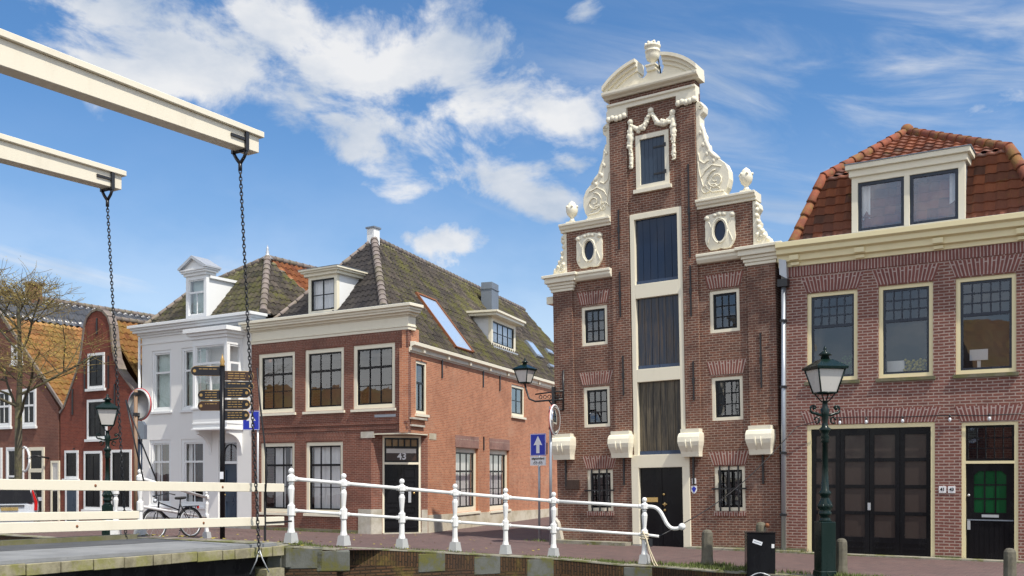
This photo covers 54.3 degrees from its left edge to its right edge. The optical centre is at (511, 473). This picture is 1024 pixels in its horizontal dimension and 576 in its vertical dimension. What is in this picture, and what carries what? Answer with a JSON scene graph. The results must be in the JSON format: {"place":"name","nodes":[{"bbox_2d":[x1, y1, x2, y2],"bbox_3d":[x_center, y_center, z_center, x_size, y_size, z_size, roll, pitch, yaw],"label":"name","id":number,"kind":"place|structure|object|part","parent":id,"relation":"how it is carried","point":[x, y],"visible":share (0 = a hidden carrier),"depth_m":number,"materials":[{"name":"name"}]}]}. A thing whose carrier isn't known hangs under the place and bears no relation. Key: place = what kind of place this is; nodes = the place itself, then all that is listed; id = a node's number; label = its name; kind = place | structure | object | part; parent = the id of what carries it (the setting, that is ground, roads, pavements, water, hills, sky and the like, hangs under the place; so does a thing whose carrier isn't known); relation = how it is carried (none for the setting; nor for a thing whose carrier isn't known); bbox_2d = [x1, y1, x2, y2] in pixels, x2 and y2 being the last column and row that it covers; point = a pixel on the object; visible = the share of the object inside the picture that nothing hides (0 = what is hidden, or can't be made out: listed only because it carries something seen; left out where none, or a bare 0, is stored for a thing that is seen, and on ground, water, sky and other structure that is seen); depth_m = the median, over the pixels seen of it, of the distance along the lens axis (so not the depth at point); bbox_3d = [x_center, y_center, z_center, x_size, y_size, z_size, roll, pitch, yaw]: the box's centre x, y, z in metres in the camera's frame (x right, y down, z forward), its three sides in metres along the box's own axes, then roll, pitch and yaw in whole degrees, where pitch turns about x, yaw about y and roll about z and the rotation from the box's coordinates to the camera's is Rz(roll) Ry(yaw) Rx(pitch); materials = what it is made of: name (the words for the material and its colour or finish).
{"place":"outdoors","nodes":[
{"label":"outdoors","id":0,"kind":"place"},
{"bbox_2d":[0,0,1023,341],"label":"sky","id":1,"kind":"structure","parent":0,"point":[465,132],"materials":[{"name":"blue"}]},
{"bbox_2d":[12,516,1023,575],"bbox_3d":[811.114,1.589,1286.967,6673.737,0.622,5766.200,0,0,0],"label":"street","id":2,"kind":"structure","parent":0,"point":[482,537],"depth_m":24.67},
{"bbox_2d":[0,490,41,522],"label":"parked car","id":3,"kind":"object","parent":2,"relation":"on","point":[11,501],"visible":0.39,"depth_m":33.62,"materials":[{"name":"silver metal"}]},
{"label":"rear window","id":4,"kind":"part","parent":3,"relation":"part of","materials":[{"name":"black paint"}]},
{"bbox_2d":[0,256,129,478],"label":"budding tree","id":5,"kind":"object","parent":2,"relation":"on","point":[7,291],"visible":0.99,"depth_m":35.41,"materials":[{"name":"brown plant"}]},
{"bbox_2d":[0,281,155,520],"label":"tiled roof house","id":6,"kind":"structure","parent":2,"relation":"on","point":[43,405],"depth_m":41.78,"materials":[{"name":"brick"}]},
{"bbox_2d":[0,448,2,478],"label":"window","id":7,"kind":"structure","parent":6,"relation":"in","point":[1,449],"depth_m":42.33,"materials":[{"name":"black paint"}]},
{"bbox_2d":[0,389,11,428],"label":"window","id":8,"kind":"structure","parent":6,"relation":"in","point":[5,409],"depth_m":42.16,"materials":[{"name":"black paint"}]},
{"bbox_2d":[6,447,23,478],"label":"window","id":9,"kind":"structure","parent":6,"relation":"in","point":[9,450],"depth_m":41.95,"materials":[{"name":"black paint"}]},
{"bbox_2d":[9,345,22,365],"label":"window","id":10,"kind":"structure","parent":6,"relation":"in","point":[11,345],"depth_m":41.84,"materials":[{"name":"black paint"}]},
{"bbox_2d":[22,389,36,428],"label":"window","id":11,"kind":"structure","parent":6,"relation":"in","point":[29,413],"depth_m":41.22,"materials":[{"name":"black paint"}]},
{"bbox_2d":[59,308,145,520],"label":"bell gable house","id":12,"kind":"structure","parent":2,"relation":"on","point":[82,453],"depth_m":38.93,"materials":[{"name":"brick"}]},
{"bbox_2d":[62,450,79,479],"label":"window","id":13,"kind":"structure","parent":12,"relation":"in","point":[71,457],"depth_m":39.70,"materials":[{"name":"black paint"}]},
{"bbox_2d":[81,451,101,511],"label":"window","id":14,"kind":"structure","parent":12,"relation":"in","point":[92,459],"depth_m":38.94,"materials":[{"name":"black paint"}]},
{"bbox_2d":[85,352,105,391],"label":"window","id":15,"kind":"structure","parent":12,"relation":"in","point":[95,380],"depth_m":38.83,"materials":[{"name":"black paint"}]},
{"bbox_2d":[84,399,107,441],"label":"window","id":16,"kind":"structure","parent":12,"relation":"in","point":[94,427],"depth_m":38.89,"materials":[{"name":"black paint"}]},
{"bbox_2d":[110,449,132,510],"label":"window","id":17,"kind":"structure","parent":12,"relation":"in","point":[115,470],"depth_m":37.97,"materials":[{"name":"black paint"}]},
{"bbox_2d":[95,394,119,534],"bbox_3d":[-11.344,-0.123,28.000,0.631,4.246,0.631,0,0,-20],"label":"street lamp","id":18,"kind":"object","parent":2,"relation":"on","point":[107,411],"visible":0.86,"depth_m":27.89,"materials":[{"name":"black metal"}]},
{"bbox_2d":[128,388,151,519],"bbox_3d":[-8.068,-0.197,21.582,0.718,3.314,0.240,0,0,28],"label":"traffic mirror","id":19,"kind":"object","parent":2,"relation":"on","point":[140,402],"visible":0.9,"depth_m":21.48,"materials":[{"name":"white mirror"}]},
{"bbox_2d":[138,421,146,469],"bbox_3d":[-8.328,0.178,22.400,0.210,2.700,0.200,0,0,0],"label":"bridge signal","id":20,"kind":"object","parent":2,"relation":"on","point":[142,428],"visible":0.45,"depth_m":22.35,"materials":[{"name":"grey metal"}]},
{"bbox_2d":[143,493,201,536],"bbox_3d":[-8.048,1.011,23.631,0.626,1.061,1.872,-8,-4,29],"label":"bicycle","id":21,"kind":"object","parent":2,"relation":"on","point":[180,513],"visible":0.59,"depth_m":23.82,"materials":[{"name":"metal"}]},
{"bbox_2d":[191,354,253,538],"bbox_3d":[-8.123,-0.688,27.992,1.714,5.375,0.301,0,0,-4],"label":"fingerpost","id":22,"kind":"object","parent":2,"relation":"on","point":[234,384],"visible":0.98,"depth_m":27.97,"materials":[{"name":"black metal"}]},
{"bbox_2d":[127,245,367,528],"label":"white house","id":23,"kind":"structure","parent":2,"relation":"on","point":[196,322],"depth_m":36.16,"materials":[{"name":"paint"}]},
{"bbox_2d":[150,350,188,413],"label":"window","id":24,"kind":"structure","parent":23,"relation":"in","point":[164,372],"depth_m":37.03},
{"bbox_2d":[150,440,188,507],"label":"window","id":25,"kind":"structure","parent":23,"relation":"in","point":[152,442],"depth_m":37.11,"materials":[{"name":"white wood"}]},
{"bbox_2d":[179,347,200,412],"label":"window","id":26,"kind":"structure","parent":23,"relation":"in","point":[185,408],"depth_m":36.16,"materials":[{"name":"white wood"}]},
{"bbox_2d":[180,439,204,508],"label":"window","id":27,"kind":"structure","parent":23,"relation":"in","point":[201,442],"depth_m":36.16,"materials":[{"name":"white wood"}]},
{"bbox_2d":[183,325,246,454],"bbox_3d":[-10.275,-2.833,34.529,2.220,4.365,0.944,0,0,33],"label":"bay window","id":28,"kind":"structure","parent":23,"relation":"in","point":[205,339],"depth_m":34.39,"materials":[{"name":"white wood"}]},
{"bbox_2d":[225,464,236,517],"bbox_3d":[-9.846,0.756,34.978,0.780,2.188,0.118,0,0,33],"label":"front door","id":29,"kind":"structure","parent":23,"relation":"in","point":[230,469],"depth_m":34.99,"materials":[{"name":"wood"}]},
{"bbox_2d":[243,411,259,530],"bbox_3d":[-8.351,-0.006,32.027,0.620,4.013,0.090,0,0,17],"label":"one way sign","id":30,"kind":"object","parent":2,"relation":"on","point":[247,423],"visible":0.74,"depth_m":31.95,"materials":[{"name":"metal"}]},
{"bbox_2d":[137,532,539,550],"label":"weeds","id":31,"kind":"object","parent":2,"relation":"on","point":[282,541],"visible":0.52,"depth_m":20.41,"materials":[{"name":"brown plant"}]},
{"bbox_2d":[238,226,557,533],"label":"corner house","id":32,"kind":"structure","parent":2,"relation":"on","point":[427,391],"depth_m":33.35,"materials":[{"name":"brick"}]},
{"bbox_2d":[259,351,312,415],"bbox_3d":[-7.722,-3.025,33.889,1.830,2.170,0.880,0,0,33],"label":"window","id":33,"kind":"structure","parent":32,"relation":"in","point":[284,376],"depth_m":34.00,"materials":[{"name":"black paint"}]},
{"bbox_2d":[259,443,312,515],"bbox_3d":[-7.685,0.160,33.867,1.700,2.480,0.880,0,0,33],"label":"window","id":34,"kind":"structure","parent":32,"relation":"in","point":[283,452],"depth_m":33.77,"materials":[{"name":"black paint"}]},
{"bbox_2d":[303,441,342,516],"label":"window","id":35,"kind":"structure","parent":32,"relation":"in","point":[328,456],"depth_m":32.60,"materials":[{"name":"black paint"}]},
{"bbox_2d":[302,347,361,414],"bbox_3d":[-5.899,-3.025,32.722,1.820,2.170,0.880,0,0,33],"label":"window","id":36,"kind":"structure","parent":32,"relation":"in","point":[331,389],"depth_m":32.82,"materials":[{"name":"white paint"}]},
{"bbox_2d":[350,342,395,411],"bbox_3d":[-4.130,-3.025,31.590,1.820,2.170,0.880,0,0,33],"label":"window","id":37,"kind":"structure","parent":32,"relation":"in","point":[381,372],"depth_m":31.71,"materials":[{"name":"black paint"}]},
{"bbox_2d":[384,464,417,532],"bbox_3d":[-3.510,0.791,31.698,1.098,2.158,0.164,0,0,-18],"label":"front door","id":38,"kind":"structure","parent":32,"relation":"in","point":[392,473],"depth_m":31.70,"materials":[{"name":"black paint"}]},
{"bbox_2d":[384,438,417,461],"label":"transom window","id":39,"kind":"structure","parent":32,"relation":"in","point":[395,449],"depth_m":31.71,"materials":[{"name":"black glass"}]},
{"bbox_2d":[415,360,429,417],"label":"window","id":40,"kind":"structure","parent":32,"relation":"in","point":[420,413],"depth_m":31.74,"materials":[{"name":"black paint"}]},
{"bbox_2d":[456,447,480,515],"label":"window","id":41,"kind":"structure","parent":32,"relation":"in","point":[462,454],"depth_m":35.44,"materials":[{"name":"black paint"}]},
{"bbox_2d":[469,450,510,512],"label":"window","id":42,"kind":"structure","parent":32,"relation":"in","point":[495,455],"depth_m":38.49,"materials":[{"name":"black paint"}]},
{"bbox_2d":[511,384,526,419],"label":"window","id":43,"kind":"structure","parent":32,"relation":"in","point":[520,415],"depth_m":40.42,"materials":[{"name":"black paint"}]},
{"bbox_2d":[524,340,543,358],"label":"roof window","id":44,"kind":"structure","parent":32,"relation":"in","point":[533,348],"depth_m":45.88,"materials":[{"name":"metal"}]},
{"bbox_2d":[545,348,553,355],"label":"roof window","id":45,"kind":"structure","parent":32,"relation":"in","point":[550,352],"depth_m":48.84,"materials":[{"name":"glass"}]},
{"bbox_2d":[0,534,812,575],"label":"quay wall","id":46,"kind":"structure","parent":2,"relation":"on","point":[298,560],"depth_m":19.68,"materials":[{"name":"brick"}]},
{"bbox_2d":[110,491,121,534],"bbox_3d":[-9.722,0.952,24.500,0.520,1.380,0.273,0,0,0],"label":"bridge end post","id":47,"kind":"object","parent":46,"relation":"on","point":[115,503],"visible":0.41,"depth_m":24.45,"materials":[{"name":"white metal"}]},
{"bbox_2d":[0,479,291,575],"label":"drawbridge","id":48,"kind":"object","parent":46,"relation":"on","point":[113,555],"visible":0.99,"depth_m":16.16,"materials":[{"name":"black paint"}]},
{"bbox_2d":[133,469,211,537],"bbox_3d":[-8.326,0.891,24.950,0.279,1.978,8.451,0,0,-8],"label":"iron railing","id":49,"kind":"object","parent":46,"relation":"on","point":[141,507],"visible":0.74,"depth_m":22.20,"materials":[{"name":"white metal"}]},
{"bbox_2d":[284,468,685,563],"bbox_3d":[-0.512,0.884,20.110,8.060,1.972,1.604,0,0,-16],"label":"iron railing","id":50,"kind":"object","parent":46,"relation":"on","point":[291,536],"visible":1,"depth_m":20.35,"materials":[{"name":"white metal"}]},
{"bbox_2d":[640,531,657,565],"bbox_3d":[2.885,1.829,20.553,0.195,1.288,0.668,0,0,-34],"label":"mooring rope","id":51,"kind":"object","parent":50,"relation":"hanging from","point":[649,542],"visible":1,"depth_m":20.63,"materials":[{"name":"fabric"}]},
{"bbox_2d":[530,433,545,540],"bbox_3d":[0.755,0.441,28.018,0.094,3.118,0.620,0,0,-43],"label":"one way sign","id":52,"kind":"object","parent":2,"relation":"on","point":[538,449],"visible":0.99,"depth_m":28.00,"materials":[{"name":"metal"}]},
{"bbox_2d":[549,404,559,544],"bbox_3d":[1.107,0.076,26.607,0.240,3.848,0.832,0,0,21],"label":"traffic mirror","id":53,"kind":"object","parent":2,"relation":"on","point":[554,420],"visible":0.98,"depth_m":26.60,"materials":[{"name":"metal"}]},
{"bbox_2d":[255,528,958,575],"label":"grass","id":54,"kind":"structure","parent":2,"relation":"on","point":[717,565],"depth_m":19.96,"materials":[{"name":"green plant"}]},
{"bbox_2d":[541,40,781,549],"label":"stepped gable warehouse","id":55,"kind":"structure","parent":2,"relation":"on","point":[664,300],"depth_m":25.99,"materials":[{"name":"brick"}]},
{"bbox_2d":[512,358,563,410],"bbox_3d":[0.777,-2.502,27.879,1.505,1.540,0.518,0,0,33],"label":"wall lantern","id":56,"kind":"object","parent":55,"relation":"attached to","point":[524,372],"depth_m":27.94,"materials":[{"name":"metal"}]},
{"bbox_2d":[576,232,602,268],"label":"oval window","id":57,"kind":"structure","parent":55,"relation":"in","point":[589,246],"depth_m":27.11,"materials":[{"name":"stone"}]},
{"bbox_2d":[582,305,607,346],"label":"window","id":58,"kind":"structure","parent":55,"relation":"in","point":[599,313],"depth_m":27.27,"materials":[{"name":"black paint"}]},
{"bbox_2d":[584,386,609,427],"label":"window","id":59,"kind":"structure","parent":55,"relation":"in","point":[601,402],"depth_m":27.23,"materials":[{"name":"black paint"}]},
{"bbox_2d":[584,469,613,510],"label":"window","id":60,"kind":"structure","parent":55,"relation":"in","point":[605,490],"depth_m":27.06,"materials":[{"name":"black paint"}]},
{"bbox_2d":[633,129,671,194],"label":"shutter window","id":61,"kind":"structure","parent":55,"relation":"in","point":[652,149],"depth_m":26.16,"materials":[{"name":"wood"}]},
{"bbox_2d":[640,467,683,546],"bbox_3d":[3.926,0.880,26.062,1.230,2.080,0.123,-1,-1,33],"label":"front door","id":62,"kind":"structure","parent":55,"relation":"in","point":[662,488],"depth_m":26.03,"materials":[{"name":"black paint"}]},
{"bbox_2d":[704,211,735,250],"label":"oval window","id":63,"kind":"structure","parent":55,"relation":"in","point":[720,228],"depth_m":25.10,"materials":[{"name":"stone"}]},
{"bbox_2d":[710,288,739,332],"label":"window","id":64,"kind":"structure","parent":55,"relation":"in","point":[729,306],"depth_m":25.28,"materials":[{"name":"black paint"}]},
{"bbox_2d":[712,375,742,420],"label":"window","id":65,"kind":"structure","parent":55,"relation":"in","point":[731,393],"depth_m":25.25,"materials":[{"name":"black paint"}]},
{"bbox_2d":[711,465,746,510],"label":"window","id":66,"kind":"structure","parent":55,"relation":"in","point":[734,476],"depth_m":25.11,"materials":[{"name":"black paint"}]},
{"bbox_2d":[701,529,713,566],"bbox_3d":[3.979,1.569,20.350,0.284,0.863,0.284,0,0,27],"label":"stone bollard","id":67,"kind":"object","parent":2,"relation":"on","point":[707,547],"visible":0.75,"depth_m":20.26,"materials":[{"name":"beige stone"}]},
{"bbox_2d":[744,531,775,575],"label":"utility cabinet","id":68,"kind":"object","parent":2,"relation":"on","point":[759,551],"visible":1,"depth_m":18.79,"materials":[{"name":"black metal"}]},
{"bbox_2d":[756,522,768,530],"bbox_3d":[5.010,1.484,19.989,0.310,1.033,0.259,0,0,27],"label":"stone bollard","id":69,"kind":"object","parent":2,"relation":"on","point":[761,526],"visible":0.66,"depth_m":19.92,"materials":[{"name":"beige stone"}]},
{"bbox_2d":[556,539,1023,562],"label":"kerb","id":70,"kind":"structure","parent":2,"relation":"on","point":[590,542],"depth_m":23.89,"materials":[{"name":"grey stone"}]},
{"bbox_2d":[802,346,848,575],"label":"street lamp","id":71,"kind":"object","parent":2,"relation":"on","point":[825,373],"visible":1,"depth_m":18.24,"materials":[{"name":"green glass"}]},
{"bbox_2d":[836,538,847,573],"bbox_3d":[6.107,1.599,18.500,0.259,0.803,0.259,0,0,27],"label":"stone bollard","id":72,"kind":"object","parent":2,"relation":"on","point":[841,556],"visible":0.91,"depth_m":18.41,"materials":[{"name":"beige stone"}]},
{"bbox_2d":[775,124,1023,560],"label":"garage house","id":73,"kind":"structure","parent":2,"relation":"on","point":[900,262],"depth_m":22.86,"materials":[{"name":"brick"}]},
{"bbox_2d":[812,429,839,551],"bbox_3d":[7.487,0.472,23.819,0.665,3.055,0.065,0,0,33],"label":"garage door","id":74,"kind":"structure","parent":73,"relation":"in","point":[834,440],"depth_m":23.76,"materials":[{"name":"black paint"}]},
{"bbox_2d":[804,289,859,385],"bbox_3d":[7.784,-3.240,23.975,1.280,2.260,0.880,0,0,33],"label":"window","id":75,"kind":"structure","parent":73,"relation":"in","point":[832,317],"depth_m":24.00,"materials":[{"name":"glass"}]},
{"bbox_2d":[659,413,1023,536],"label":"string lights","id":76,"kind":"object","parent":73,"relation":"attached to","point":[949,419],"visible":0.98,"depth_m":22.41,"materials":[{"name":"plastic"}]},
{"bbox_2d":[840,428,870,553],"bbox_3d":[8.060,0.472,23.436,0.695,3.055,0.090,0,0,33],"label":"garage door","id":77,"kind":"structure","parent":73,"relation":"in","point":[855,505],"depth_m":23.44,"materials":[{"name":"black paint"}]},
{"bbox_2d":[870,428,899,554],"bbox_3d":[8.621,0.472,23.092,0.665,3.055,0.065,0,0,33],"label":"garage door","id":78,"kind":"structure","parent":73,"relation":"in","point":[884,442],"depth_m":23.09,"materials":[{"name":"black paint"}]},
{"bbox_2d":[876,281,934,381],"bbox_3d":[9.174,-3.245,23.085,1.280,2.270,0.880,0,0,33],"label":"window","id":79,"kind":"structure","parent":73,"relation":"in","point":[905,310],"depth_m":23.13,"materials":[{"name":"white wood"}]},
{"bbox_2d":[900,427,930,556],"bbox_3d":[9.187,0.472,22.729,0.665,3.055,0.065,0,0,33],"label":"garage door","id":80,"kind":"structure","parent":73,"relation":"in","point":[915,442],"depth_m":22.73,"materials":[{"name":"black paint"}]},
{"bbox_2d":[953,273,1018,378],"bbox_3d":[10.577,-3.250,22.187,1.310,2.280,0.880,0,0,33],"label":"window","id":81,"kind":"structure","parent":73,"relation":"in","point":[985,305],"depth_m":22.35,"materials":[{"name":"wood"}]},
{"bbox_2d":[966,425,1013,460],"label":"transom window","id":82,"kind":"structure","parent":73,"relation":"in","point":[982,426],"depth_m":21.89,"materials":[{"name":"black paint"}]},
{"bbox_2d":[966,464,1013,559],"bbox_3d":[10.486,0.901,21.896,0.966,2.238,0.109,0,0,33],"label":"front door","id":83,"kind":"structure","parent":73,"relation":"in","point":[989,487],"depth_m":21.91,"materials":[{"name":"black paint"}]},
{"bbox_2d":[1003,548,1016,575],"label":"stone bollard","id":84,"kind":"object","parent":2,"relation":"on","point":[1009,563],"visible":1,"depth_m":16.52,"materials":[{"name":"beige stone"}]},
{"bbox_3d":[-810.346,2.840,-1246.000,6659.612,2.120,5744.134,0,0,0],"label":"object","id":85,"kind":"structure","parent":0,"visible":0},
{"bbox_3d":[-10.996,-1.945,10.867,5.000,7.690,0.330,0,0,33],"label":"bridge portal","id":86,"kind":"object","parent":85,"relation":"on","visible":0},
{"bbox_2d":[0,133,126,206],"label":"balance beam","id":87,"kind":"structure","parent":86,"relation":"attached to","point":[23,154],"depth_m":18.45,"materials":[{"name":"paint"}]},
{"bbox_2d":[106,206,157,538],"bbox_3d":[-7.457,-1.960,19.639,0.975,6.560,0.183,0,0,-17],"label":"bridge chain","id":88,"kind":"object","parent":87,"relation":"hanging from","point":[115,353],"visible":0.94,"depth_m":19.57,"materials":[{"name":"metal"}]},
{"bbox_2d":[0,28,263,170],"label":"balance beam","id":89,"kind":"structure","parent":86,"relation":"attached to","point":[30,61],"depth_m":14.96,"materials":[{"name":"paint"}]},
{"bbox_2d":[238,170,268,573],"bbox_3d":[-4.435,-1.753,17.177,0.525,6.975,0.090,0,0,-6],"label":"bridge chain","id":90,"kind":"object","parent":89,"relation":"hanging from","point":[249,360],"visible":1,"depth_m":17.16,"materials":[{"name":"metal"}]}
]}

